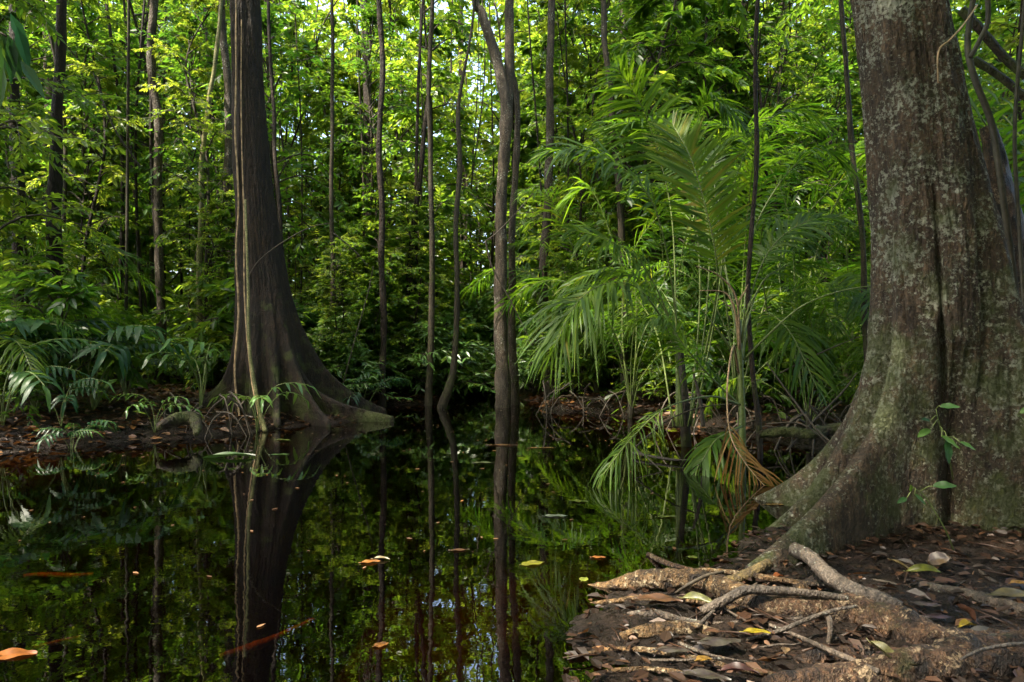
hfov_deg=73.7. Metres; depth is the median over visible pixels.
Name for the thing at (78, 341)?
broad leaved plant
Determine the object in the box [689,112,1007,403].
understory palm
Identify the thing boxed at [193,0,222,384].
forest tree
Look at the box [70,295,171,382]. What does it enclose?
shrub
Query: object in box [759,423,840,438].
log
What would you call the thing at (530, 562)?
floating leaf
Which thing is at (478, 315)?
leafy bush
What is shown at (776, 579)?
root
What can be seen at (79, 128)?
understory tree
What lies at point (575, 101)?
sapling
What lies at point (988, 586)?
rootlet
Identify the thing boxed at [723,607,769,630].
rootlet
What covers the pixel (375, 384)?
seedling plant
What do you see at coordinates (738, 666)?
fallen leaf
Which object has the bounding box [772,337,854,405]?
shrub
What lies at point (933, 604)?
fallen leaf
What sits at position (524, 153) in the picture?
sapling
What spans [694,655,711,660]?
fallen leaf
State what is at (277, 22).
understory tree
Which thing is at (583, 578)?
floating leaf
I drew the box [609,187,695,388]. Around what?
sapling
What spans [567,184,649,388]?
sapling
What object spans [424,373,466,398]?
leafy bush
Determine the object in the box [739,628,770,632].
fallen leaf
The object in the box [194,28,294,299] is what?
sapling
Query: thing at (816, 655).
log chunk
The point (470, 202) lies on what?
sapling
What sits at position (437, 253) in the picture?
sapling
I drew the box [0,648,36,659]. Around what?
floating leaf
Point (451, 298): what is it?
sapling
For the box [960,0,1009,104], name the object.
sapling
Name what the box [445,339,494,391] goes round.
leafy bush
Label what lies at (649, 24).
understory tree
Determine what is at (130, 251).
sapling
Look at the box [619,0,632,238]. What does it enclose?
canopy tree
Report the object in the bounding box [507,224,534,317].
sapling
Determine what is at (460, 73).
canopy tree
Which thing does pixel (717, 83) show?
understory tree
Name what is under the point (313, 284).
sapling
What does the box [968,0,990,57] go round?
liana
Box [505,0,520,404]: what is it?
forest tree
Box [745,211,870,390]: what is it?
understory palm
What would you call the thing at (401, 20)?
sapling
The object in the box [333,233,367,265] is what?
twig
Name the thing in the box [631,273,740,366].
shrub
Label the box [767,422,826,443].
twig
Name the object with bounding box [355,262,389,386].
sapling
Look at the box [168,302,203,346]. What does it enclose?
shrub
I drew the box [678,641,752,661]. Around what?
rootlet
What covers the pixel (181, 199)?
sapling
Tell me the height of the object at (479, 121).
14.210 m
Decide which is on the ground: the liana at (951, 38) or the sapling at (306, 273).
the sapling at (306, 273)
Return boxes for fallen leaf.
[632,593,682,601]
[653,646,689,652]
[677,668,730,680]
[679,591,711,602]
[691,637,740,645]
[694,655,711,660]
[717,662,758,673]
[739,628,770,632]
[781,647,789,653]
[866,638,893,658]
[888,558,912,572]
[903,564,939,571]
[910,601,939,606]
[923,613,952,618]
[928,551,950,564]
[956,604,978,623]
[957,619,976,627]
[970,625,1008,635]
[985,587,1023,596]
[1008,580,1023,583]
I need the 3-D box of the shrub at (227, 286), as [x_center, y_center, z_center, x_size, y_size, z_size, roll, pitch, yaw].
[-3.700,0.029,9.638,1.984,2.095,1.819,0,0,-7]
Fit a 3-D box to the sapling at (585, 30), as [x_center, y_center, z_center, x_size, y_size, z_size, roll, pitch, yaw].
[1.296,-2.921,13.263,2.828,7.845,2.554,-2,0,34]
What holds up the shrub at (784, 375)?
on the ground
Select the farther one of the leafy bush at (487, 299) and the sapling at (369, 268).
the leafy bush at (487, 299)
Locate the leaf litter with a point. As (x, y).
(598, 646)
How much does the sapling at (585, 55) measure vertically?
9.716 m
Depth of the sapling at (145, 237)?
13.38 m
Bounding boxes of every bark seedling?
[897,481,956,550]
[917,403,975,479]
[1017,407,1023,422]
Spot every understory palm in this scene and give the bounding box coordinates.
[0,176,179,344]
[0,232,169,370]
[0,264,159,410]
[460,186,694,392]
[488,201,770,417]
[515,48,842,446]
[527,104,817,396]
[591,111,866,416]
[592,115,867,372]
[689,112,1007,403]
[700,268,869,427]
[731,147,870,383]
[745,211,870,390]
[767,281,869,338]
[817,74,1023,213]
[997,120,1023,203]
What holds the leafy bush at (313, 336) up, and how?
on the ground
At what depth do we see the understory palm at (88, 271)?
10.27 m
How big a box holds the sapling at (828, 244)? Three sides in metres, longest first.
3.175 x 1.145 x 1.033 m
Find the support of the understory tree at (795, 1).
on the ground
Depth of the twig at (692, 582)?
2.57 m
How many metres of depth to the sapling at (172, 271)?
24.61 m
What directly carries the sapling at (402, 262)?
on the ground
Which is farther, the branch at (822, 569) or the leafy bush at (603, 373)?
the leafy bush at (603, 373)
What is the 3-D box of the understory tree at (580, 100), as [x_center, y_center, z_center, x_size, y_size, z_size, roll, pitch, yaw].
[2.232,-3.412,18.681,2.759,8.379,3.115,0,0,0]
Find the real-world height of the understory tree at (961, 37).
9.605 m
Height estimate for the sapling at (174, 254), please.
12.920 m
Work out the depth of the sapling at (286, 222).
20.11 m
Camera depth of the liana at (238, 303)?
8.34 m
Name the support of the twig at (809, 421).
on the ground
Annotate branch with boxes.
[0,13,44,107]
[627,609,707,625]
[646,552,721,575]
[699,584,848,614]
[713,615,777,624]
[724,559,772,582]
[789,542,902,604]
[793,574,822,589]
[957,6,1023,79]
[973,56,1023,100]
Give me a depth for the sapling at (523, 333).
13.21 m
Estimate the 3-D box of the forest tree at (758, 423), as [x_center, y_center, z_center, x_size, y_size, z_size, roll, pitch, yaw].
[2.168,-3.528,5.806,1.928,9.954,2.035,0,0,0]
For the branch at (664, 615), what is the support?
on the ground
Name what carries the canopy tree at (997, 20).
on the ground
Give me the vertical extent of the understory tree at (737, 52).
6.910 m
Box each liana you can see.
[234,0,239,415]
[241,19,261,429]
[244,199,267,431]
[937,4,977,82]
[964,0,1018,292]
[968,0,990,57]
[1012,0,1023,307]
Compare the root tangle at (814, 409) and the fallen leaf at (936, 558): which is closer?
the fallen leaf at (936, 558)
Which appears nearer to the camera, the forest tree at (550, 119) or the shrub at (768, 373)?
the shrub at (768, 373)
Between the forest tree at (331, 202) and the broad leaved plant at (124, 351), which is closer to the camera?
the broad leaved plant at (124, 351)
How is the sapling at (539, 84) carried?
on the ground
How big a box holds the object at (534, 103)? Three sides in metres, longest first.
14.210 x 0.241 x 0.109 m
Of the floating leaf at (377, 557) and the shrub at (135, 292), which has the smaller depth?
the floating leaf at (377, 557)
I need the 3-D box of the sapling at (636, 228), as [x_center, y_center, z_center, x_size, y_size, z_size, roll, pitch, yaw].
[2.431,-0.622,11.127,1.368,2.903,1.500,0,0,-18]
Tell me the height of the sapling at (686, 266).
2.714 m
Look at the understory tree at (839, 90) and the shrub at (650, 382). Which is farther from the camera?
the understory tree at (839, 90)
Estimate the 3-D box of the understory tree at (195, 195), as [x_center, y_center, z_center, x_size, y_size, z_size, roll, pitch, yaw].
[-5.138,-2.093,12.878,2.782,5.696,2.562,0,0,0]
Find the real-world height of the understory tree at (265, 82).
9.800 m
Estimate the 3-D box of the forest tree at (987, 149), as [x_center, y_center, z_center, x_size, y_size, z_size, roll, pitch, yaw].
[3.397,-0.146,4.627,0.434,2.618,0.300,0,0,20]
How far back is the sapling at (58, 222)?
8.17 m
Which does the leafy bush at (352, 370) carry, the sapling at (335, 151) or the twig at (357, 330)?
the twig at (357, 330)
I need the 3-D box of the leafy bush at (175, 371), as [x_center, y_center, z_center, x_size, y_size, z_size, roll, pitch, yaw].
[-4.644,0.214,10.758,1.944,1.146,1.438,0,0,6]
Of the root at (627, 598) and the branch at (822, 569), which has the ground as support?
the root at (627, 598)
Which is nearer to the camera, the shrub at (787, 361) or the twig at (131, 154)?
the shrub at (787, 361)
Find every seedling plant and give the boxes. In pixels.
[109,393,203,432]
[118,337,229,410]
[206,382,320,431]
[342,370,411,406]
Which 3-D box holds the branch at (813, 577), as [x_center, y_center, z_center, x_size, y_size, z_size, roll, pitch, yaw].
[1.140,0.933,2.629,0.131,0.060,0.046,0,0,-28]
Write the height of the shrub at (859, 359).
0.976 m
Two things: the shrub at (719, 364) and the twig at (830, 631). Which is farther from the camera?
the shrub at (719, 364)
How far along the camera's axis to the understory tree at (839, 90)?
18.57 m
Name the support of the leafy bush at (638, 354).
on the ground
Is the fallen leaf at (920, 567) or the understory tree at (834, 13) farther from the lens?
the understory tree at (834, 13)
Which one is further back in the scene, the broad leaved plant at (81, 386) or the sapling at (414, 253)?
the sapling at (414, 253)
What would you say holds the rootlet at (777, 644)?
on the ground
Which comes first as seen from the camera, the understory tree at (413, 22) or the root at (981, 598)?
the root at (981, 598)
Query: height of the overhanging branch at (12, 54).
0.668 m
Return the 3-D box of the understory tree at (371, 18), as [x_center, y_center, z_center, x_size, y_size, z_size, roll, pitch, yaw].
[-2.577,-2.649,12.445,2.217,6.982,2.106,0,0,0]
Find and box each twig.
[93,73,140,166]
[169,392,209,418]
[249,223,332,276]
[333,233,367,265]
[342,266,373,383]
[485,193,532,240]
[485,241,532,345]
[633,452,701,460]
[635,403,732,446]
[635,447,661,471]
[672,571,723,593]
[693,373,704,426]
[746,605,857,640]
[765,622,879,674]
[766,363,829,441]
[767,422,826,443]
[780,336,859,373]
[786,373,856,450]
[826,614,833,643]
[874,579,897,584]
[959,642,1023,660]
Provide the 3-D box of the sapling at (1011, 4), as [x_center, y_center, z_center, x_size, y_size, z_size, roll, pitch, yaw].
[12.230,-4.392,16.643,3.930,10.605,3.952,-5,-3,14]
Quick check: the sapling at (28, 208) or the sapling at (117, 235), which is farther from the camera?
the sapling at (117, 235)
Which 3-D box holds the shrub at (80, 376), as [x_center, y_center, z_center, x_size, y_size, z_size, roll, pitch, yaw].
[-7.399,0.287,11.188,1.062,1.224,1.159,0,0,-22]
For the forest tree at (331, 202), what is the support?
on the ground
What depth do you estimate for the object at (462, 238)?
17.24 m
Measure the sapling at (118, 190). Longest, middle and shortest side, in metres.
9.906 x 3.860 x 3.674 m
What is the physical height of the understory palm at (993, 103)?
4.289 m
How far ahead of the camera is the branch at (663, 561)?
2.98 m
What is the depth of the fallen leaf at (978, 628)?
2.11 m
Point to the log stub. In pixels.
(193, 420)
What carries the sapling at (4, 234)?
on the ground
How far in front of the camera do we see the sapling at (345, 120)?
14.91 m
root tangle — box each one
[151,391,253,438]
[536,380,631,416]
[655,391,780,434]
[746,400,850,453]
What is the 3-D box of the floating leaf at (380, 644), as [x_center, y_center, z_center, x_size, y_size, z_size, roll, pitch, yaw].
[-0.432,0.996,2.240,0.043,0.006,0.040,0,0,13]
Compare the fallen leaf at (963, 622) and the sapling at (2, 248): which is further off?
the sapling at (2, 248)
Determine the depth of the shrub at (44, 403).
7.35 m
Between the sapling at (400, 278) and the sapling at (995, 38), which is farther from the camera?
the sapling at (995, 38)
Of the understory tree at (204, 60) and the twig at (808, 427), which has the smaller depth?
the twig at (808, 427)
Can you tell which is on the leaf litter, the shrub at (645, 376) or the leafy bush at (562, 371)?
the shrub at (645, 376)
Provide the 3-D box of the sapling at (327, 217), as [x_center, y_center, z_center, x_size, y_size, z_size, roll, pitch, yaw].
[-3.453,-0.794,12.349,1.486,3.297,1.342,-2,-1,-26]
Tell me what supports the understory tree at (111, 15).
on the ground
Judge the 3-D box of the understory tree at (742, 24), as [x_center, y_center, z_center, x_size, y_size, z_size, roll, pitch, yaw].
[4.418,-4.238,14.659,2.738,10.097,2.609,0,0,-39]
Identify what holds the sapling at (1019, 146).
on the ground
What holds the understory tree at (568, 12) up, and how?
on the ground
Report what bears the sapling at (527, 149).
on the ground
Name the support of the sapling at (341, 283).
on the ground
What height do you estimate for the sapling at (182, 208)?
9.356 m
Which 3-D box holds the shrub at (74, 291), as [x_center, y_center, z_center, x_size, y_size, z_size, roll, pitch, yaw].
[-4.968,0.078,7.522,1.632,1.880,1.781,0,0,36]
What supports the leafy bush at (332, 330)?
on the ground
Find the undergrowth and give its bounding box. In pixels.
[66,341,862,422]
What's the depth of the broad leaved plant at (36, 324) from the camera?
6.96 m
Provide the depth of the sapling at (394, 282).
10.76 m
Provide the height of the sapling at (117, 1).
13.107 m
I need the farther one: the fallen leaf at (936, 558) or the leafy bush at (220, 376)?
the leafy bush at (220, 376)
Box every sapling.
[0,0,73,307]
[0,0,125,275]
[0,0,186,371]
[0,5,76,267]
[0,9,89,299]
[0,13,99,304]
[0,31,91,326]
[0,109,42,306]
[0,156,27,276]
[25,0,152,382]
[27,151,80,304]
[27,185,80,310]
[28,21,183,304]
[29,1,103,265]
[38,90,148,365]
[65,200,122,365]
[68,132,142,283]
[69,0,221,357]
[75,7,146,281]
[77,24,176,304]
[97,0,205,291]
[100,0,220,293]
[124,0,280,383]
[130,186,173,292]
[135,0,228,322]
[140,0,234,280]
[141,173,234,386]
[165,28,297,281]
[166,258,192,322]
[169,187,234,388]
[192,207,234,377]
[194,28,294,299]
[260,0,345,297]
[270,0,374,280]
[270,136,319,301]
[283,227,308,303]
[284,56,386,281]
[290,109,348,306]
[291,161,347,296]
[292,258,327,307]
[294,0,483,299]
[296,201,354,315]
[299,178,370,332]
[301,226,359,310]
[303,236,387,386]
[304,60,405,304]
[304,260,338,317]
[305,246,349,317]
[306,227,375,382]
[307,99,377,242]
[309,0,436,261]
[330,274,354,315]
[336,231,379,351]
[337,141,421,309]
[340,183,427,391]
[344,219,402,383]
[346,0,494,312]
[347,219,387,284]
[349,249,407,393]
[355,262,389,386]
[361,266,403,373]
[365,281,406,373]
[374,12,492,304]
[375,74,453,263]
[378,181,452,391]
[384,233,406,327]
[385,78,468,284]
[388,201,474,368]
[393,237,449,379]
[397,224,442,305]
[400,232,453,314]
[401,220,450,308]
[401,282,450,395]
[407,212,465,314]
[419,34,532,284]
[427,72,485,278]
[433,0,544,291]
[436,0,576,299]
[437,278,473,392]
[453,216,489,296]
[459,85,535,276]
[472,0,612,304]
[472,71,538,282]
[484,94,566,341]
[487,273,539,386]
[506,0,587,330]
[507,0,654,383]
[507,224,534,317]
[516,2,696,282]
[518,264,568,377]
[523,0,629,266]
[524,224,566,330]
[525,8,612,236]
[526,241,601,371]
[530,3,639,266]
[539,251,613,396]
[540,2,618,266]
[543,0,749,381]
[551,45,652,364]
[554,238,625,391]
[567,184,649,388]
[579,233,629,382]
[583,231,633,330]
[601,192,678,373]
[603,20,699,214]
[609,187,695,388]
[611,214,691,371]
[611,216,666,353]
[614,1,772,320]
[624,190,691,309]
[628,254,661,387]
[639,230,693,388]
[646,1,797,281]
[663,0,869,303]
[670,214,735,325]
[687,3,839,276]
[694,237,729,307]
[698,0,869,283]
[713,0,856,289]
[716,181,767,331]
[717,70,797,283]
[772,1,841,271]
[772,26,870,281]
[773,21,867,283]
[789,13,847,284]
[797,190,853,318]
[800,167,857,299]
[803,6,870,306]
[819,80,868,283]
[845,98,870,263]
[952,0,1023,189]
[959,0,1023,180]
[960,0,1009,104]
[963,1,1023,149]
[971,0,1023,206]
[971,35,1022,95]
[985,21,1023,200]
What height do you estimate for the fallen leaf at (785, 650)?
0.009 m
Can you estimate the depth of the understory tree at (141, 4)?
17.41 m
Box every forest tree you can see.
[7,0,28,318]
[44,0,66,391]
[146,0,166,384]
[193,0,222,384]
[218,0,234,324]
[267,0,283,250]
[329,0,335,319]
[376,0,386,406]
[401,23,431,386]
[424,0,434,405]
[434,0,493,408]
[472,0,513,407]
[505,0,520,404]
[538,0,556,399]
[601,0,629,390]
[646,17,658,191]
[746,0,762,459]
[780,0,788,290]
[839,0,867,360]
[979,125,1023,297]
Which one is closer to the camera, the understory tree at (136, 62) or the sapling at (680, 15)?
the sapling at (680, 15)
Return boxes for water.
[0,387,820,681]
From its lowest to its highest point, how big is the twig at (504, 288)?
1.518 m
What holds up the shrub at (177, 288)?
on the ground
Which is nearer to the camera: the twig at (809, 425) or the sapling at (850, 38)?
the twig at (809, 425)
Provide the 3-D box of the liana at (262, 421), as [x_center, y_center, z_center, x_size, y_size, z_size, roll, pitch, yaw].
[-2.923,-0.317,7.664,0.127,2.644,0.588,0,0,-45]
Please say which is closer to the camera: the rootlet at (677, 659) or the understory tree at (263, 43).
the rootlet at (677, 659)
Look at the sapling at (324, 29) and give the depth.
15.15 m
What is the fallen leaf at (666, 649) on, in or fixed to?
on the leaf litter
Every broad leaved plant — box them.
[0,317,77,352]
[0,320,126,412]
[0,338,113,425]
[0,375,115,426]
[1,325,197,411]
[5,331,149,381]
[31,419,119,452]
[49,326,214,399]
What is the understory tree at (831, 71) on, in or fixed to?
on the ground
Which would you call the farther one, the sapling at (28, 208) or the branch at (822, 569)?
the sapling at (28, 208)
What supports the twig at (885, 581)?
on the ground
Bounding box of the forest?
[23,0,1019,302]
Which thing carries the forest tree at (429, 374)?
on the ground
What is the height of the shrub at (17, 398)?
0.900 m
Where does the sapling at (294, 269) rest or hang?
on the ground
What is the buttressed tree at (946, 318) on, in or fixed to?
on the ground
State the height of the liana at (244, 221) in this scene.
4.946 m
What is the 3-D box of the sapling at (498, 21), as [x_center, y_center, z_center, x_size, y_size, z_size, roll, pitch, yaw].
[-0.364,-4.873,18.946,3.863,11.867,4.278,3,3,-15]
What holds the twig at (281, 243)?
attached to the buttressed tree at (282, 350)
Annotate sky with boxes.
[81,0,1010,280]
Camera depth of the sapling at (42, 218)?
13.56 m
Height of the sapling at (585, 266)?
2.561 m
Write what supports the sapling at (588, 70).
on the ground
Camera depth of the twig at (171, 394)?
7.51 m
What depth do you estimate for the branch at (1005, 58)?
4.81 m
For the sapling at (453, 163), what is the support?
on the ground
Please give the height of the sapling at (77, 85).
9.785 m
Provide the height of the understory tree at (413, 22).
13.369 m
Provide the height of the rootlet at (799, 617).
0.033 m
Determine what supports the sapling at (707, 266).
on the ground
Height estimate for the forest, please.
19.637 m
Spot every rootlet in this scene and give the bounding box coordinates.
[648,657,745,663]
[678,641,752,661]
[694,581,760,629]
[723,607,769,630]
[757,634,814,648]
[764,621,845,629]
[787,616,821,618]
[831,627,863,642]
[971,562,1006,586]
[974,584,1011,589]
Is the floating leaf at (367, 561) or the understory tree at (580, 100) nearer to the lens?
the floating leaf at (367, 561)
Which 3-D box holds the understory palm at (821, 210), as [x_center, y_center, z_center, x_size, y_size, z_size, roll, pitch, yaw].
[3.109,-1.035,10.235,4.527,3.769,3.228,0,0,38]
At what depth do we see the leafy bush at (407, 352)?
11.23 m
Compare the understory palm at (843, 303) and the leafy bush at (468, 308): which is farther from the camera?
the leafy bush at (468, 308)
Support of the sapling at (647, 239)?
on the ground
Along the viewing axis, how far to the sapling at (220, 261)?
9.93 m
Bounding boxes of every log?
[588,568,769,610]
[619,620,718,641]
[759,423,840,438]
[759,593,1013,644]
[761,629,1023,681]
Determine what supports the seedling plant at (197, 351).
on the ground
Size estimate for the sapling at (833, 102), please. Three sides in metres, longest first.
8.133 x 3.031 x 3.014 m
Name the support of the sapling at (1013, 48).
on the ground
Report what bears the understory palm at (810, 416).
on the ground
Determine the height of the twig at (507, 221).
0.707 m
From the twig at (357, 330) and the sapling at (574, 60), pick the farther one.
the sapling at (574, 60)
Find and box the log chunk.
[791,645,873,662]
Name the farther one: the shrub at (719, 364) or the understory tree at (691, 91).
the understory tree at (691, 91)
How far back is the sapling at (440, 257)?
15.22 m
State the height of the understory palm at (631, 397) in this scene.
2.952 m
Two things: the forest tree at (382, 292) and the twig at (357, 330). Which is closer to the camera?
the twig at (357, 330)
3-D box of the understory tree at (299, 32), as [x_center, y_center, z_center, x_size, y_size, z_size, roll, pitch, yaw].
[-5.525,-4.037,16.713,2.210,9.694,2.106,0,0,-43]
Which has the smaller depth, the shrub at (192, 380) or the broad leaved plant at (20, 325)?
the broad leaved plant at (20, 325)
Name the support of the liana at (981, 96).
hanging from the buttressed tree at (946, 318)
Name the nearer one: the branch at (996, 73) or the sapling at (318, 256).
the branch at (996, 73)
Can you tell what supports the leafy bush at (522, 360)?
on the ground
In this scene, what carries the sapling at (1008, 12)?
on the ground
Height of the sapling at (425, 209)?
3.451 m
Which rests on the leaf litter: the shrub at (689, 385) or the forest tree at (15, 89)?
the shrub at (689, 385)
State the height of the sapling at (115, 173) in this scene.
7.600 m
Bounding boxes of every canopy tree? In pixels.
[42,0,54,305]
[362,0,373,230]
[458,5,467,293]
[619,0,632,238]
[666,0,962,65]
[959,8,1023,83]
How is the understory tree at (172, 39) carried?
on the ground
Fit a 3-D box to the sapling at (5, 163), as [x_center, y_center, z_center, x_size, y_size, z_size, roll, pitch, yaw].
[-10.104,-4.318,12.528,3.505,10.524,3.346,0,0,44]
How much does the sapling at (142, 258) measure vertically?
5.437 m
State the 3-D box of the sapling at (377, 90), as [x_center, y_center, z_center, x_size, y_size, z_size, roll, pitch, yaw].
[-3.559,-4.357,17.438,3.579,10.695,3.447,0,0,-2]
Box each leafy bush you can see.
[167,324,232,374]
[182,343,231,391]
[192,342,224,386]
[293,298,324,352]
[303,321,370,381]
[307,322,411,383]
[313,316,370,384]
[325,306,418,386]
[326,337,413,401]
[376,337,445,388]
[385,317,482,392]
[391,310,495,394]
[394,314,495,389]
[397,368,458,399]
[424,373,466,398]
[436,352,489,393]
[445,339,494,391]
[450,293,494,377]
[452,290,494,352]
[452,309,507,392]
[466,289,526,338]
[471,285,536,360]
[474,339,536,389]
[480,323,521,372]
[485,342,568,393]
[518,356,557,389]
[537,356,576,384]
[568,353,619,393]
[600,343,652,387]
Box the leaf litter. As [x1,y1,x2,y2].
[0,368,1023,681]
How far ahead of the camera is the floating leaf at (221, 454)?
5.85 m
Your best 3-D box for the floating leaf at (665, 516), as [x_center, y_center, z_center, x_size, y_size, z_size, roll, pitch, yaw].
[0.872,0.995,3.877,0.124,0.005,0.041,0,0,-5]
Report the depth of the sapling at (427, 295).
11.13 m
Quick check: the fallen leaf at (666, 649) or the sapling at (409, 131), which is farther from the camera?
the sapling at (409, 131)
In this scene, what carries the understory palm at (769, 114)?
on the ground
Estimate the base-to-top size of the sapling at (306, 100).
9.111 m
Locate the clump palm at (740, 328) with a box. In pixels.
[588,134,869,490]
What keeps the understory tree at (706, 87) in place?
on the ground
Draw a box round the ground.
[0,368,1023,681]
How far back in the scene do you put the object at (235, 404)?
7.28 m
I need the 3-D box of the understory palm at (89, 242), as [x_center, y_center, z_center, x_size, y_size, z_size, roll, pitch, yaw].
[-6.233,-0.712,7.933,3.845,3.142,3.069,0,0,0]
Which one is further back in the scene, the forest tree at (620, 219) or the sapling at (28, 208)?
the sapling at (28, 208)
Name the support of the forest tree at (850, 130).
on the ground
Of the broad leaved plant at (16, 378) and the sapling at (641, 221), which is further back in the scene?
the sapling at (641, 221)
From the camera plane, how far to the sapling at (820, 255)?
16.50 m
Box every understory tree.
[0,0,95,305]
[0,0,100,312]
[0,107,70,235]
[1,0,186,375]
[20,41,42,150]
[21,0,141,130]
[22,54,166,372]
[70,18,204,214]
[81,0,206,267]
[88,0,233,377]
[96,0,194,280]
[163,0,228,262]
[165,0,357,265]
[168,80,313,247]
[175,0,308,137]
[178,0,228,202]
[181,3,230,199]
[197,7,306,99]
[262,0,338,261]
[270,45,354,279]
[309,0,425,304]
[369,0,469,249]
[514,0,588,219]
[538,0,662,377]
[541,0,620,202]
[556,62,597,183]
[559,0,713,383]
[583,5,741,254]
[590,0,769,276]
[620,9,773,277]
[650,29,809,274]
[656,11,751,144]
[673,6,835,280]
[683,0,794,199]
[703,0,851,282]
[748,39,853,221]
[756,61,868,282]
[785,0,853,274]
[793,0,858,261]
[801,43,965,263]
[809,21,863,274]
[820,0,956,70]
[836,8,964,60]
[856,0,1005,127]
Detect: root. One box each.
[588,646,773,675]
[590,594,747,611]
[592,666,682,673]
[680,568,833,588]
[918,582,1023,616]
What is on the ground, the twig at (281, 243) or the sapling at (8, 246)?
the sapling at (8, 246)
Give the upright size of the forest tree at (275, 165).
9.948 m
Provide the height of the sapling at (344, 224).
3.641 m
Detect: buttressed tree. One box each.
[194,0,394,427]
[742,0,1023,569]
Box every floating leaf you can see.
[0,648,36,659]
[203,452,255,457]
[359,559,379,562]
[371,556,388,558]
[372,641,388,646]
[519,560,544,565]
[542,514,566,516]
[579,577,587,581]
[655,515,674,516]
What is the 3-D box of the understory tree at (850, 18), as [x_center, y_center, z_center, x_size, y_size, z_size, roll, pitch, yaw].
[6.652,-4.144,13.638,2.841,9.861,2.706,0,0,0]
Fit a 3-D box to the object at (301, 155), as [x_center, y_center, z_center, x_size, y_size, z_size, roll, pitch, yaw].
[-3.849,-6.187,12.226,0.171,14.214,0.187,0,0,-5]
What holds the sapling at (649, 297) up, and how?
on the ground
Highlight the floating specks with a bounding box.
[7,406,800,626]
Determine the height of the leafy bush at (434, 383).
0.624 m
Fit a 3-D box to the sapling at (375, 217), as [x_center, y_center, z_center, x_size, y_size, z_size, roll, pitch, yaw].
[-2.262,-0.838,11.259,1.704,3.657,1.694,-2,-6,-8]
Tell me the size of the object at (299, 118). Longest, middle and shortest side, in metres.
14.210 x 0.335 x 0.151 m
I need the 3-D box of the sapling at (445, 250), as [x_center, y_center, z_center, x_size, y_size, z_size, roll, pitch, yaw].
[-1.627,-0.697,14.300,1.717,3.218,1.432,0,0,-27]
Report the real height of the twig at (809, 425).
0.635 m
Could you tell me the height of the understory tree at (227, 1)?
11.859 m
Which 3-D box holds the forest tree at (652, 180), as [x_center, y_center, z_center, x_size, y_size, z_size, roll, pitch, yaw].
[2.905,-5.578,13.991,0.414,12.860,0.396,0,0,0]
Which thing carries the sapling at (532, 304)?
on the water
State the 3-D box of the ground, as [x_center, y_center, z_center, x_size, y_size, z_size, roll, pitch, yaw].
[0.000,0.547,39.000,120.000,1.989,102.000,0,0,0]
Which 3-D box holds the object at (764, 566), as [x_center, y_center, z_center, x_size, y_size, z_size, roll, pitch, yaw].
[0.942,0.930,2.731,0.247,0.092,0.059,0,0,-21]
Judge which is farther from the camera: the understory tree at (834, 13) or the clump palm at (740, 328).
the understory tree at (834, 13)
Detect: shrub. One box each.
[0,260,166,400]
[0,341,67,427]
[3,359,64,411]
[69,276,168,374]
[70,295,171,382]
[70,343,86,381]
[90,303,180,383]
[133,314,192,382]
[137,267,234,383]
[142,291,194,367]
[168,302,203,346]
[169,267,310,378]
[185,309,234,389]
[326,312,390,372]
[389,303,494,395]
[491,297,580,392]
[517,331,560,385]
[538,295,616,369]
[553,352,608,391]
[609,357,666,400]
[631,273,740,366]
[641,314,732,400]
[641,350,715,398]
[671,292,793,413]
[677,304,760,389]
[704,292,858,400]
[704,353,758,395]
[723,356,794,412]
[736,311,850,398]
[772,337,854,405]
[805,298,861,364]
[815,293,869,388]
[826,322,861,375]
[839,338,862,388]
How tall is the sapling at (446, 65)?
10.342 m
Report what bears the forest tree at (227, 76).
on the ground
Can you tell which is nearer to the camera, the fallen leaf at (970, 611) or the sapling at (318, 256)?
the fallen leaf at (970, 611)
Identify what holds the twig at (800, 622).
on the leaf litter
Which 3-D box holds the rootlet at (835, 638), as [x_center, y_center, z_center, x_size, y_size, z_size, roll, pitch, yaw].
[1.122,0.944,2.228,0.426,0.032,0.037,0,0,-35]
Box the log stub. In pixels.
[156,411,202,435]

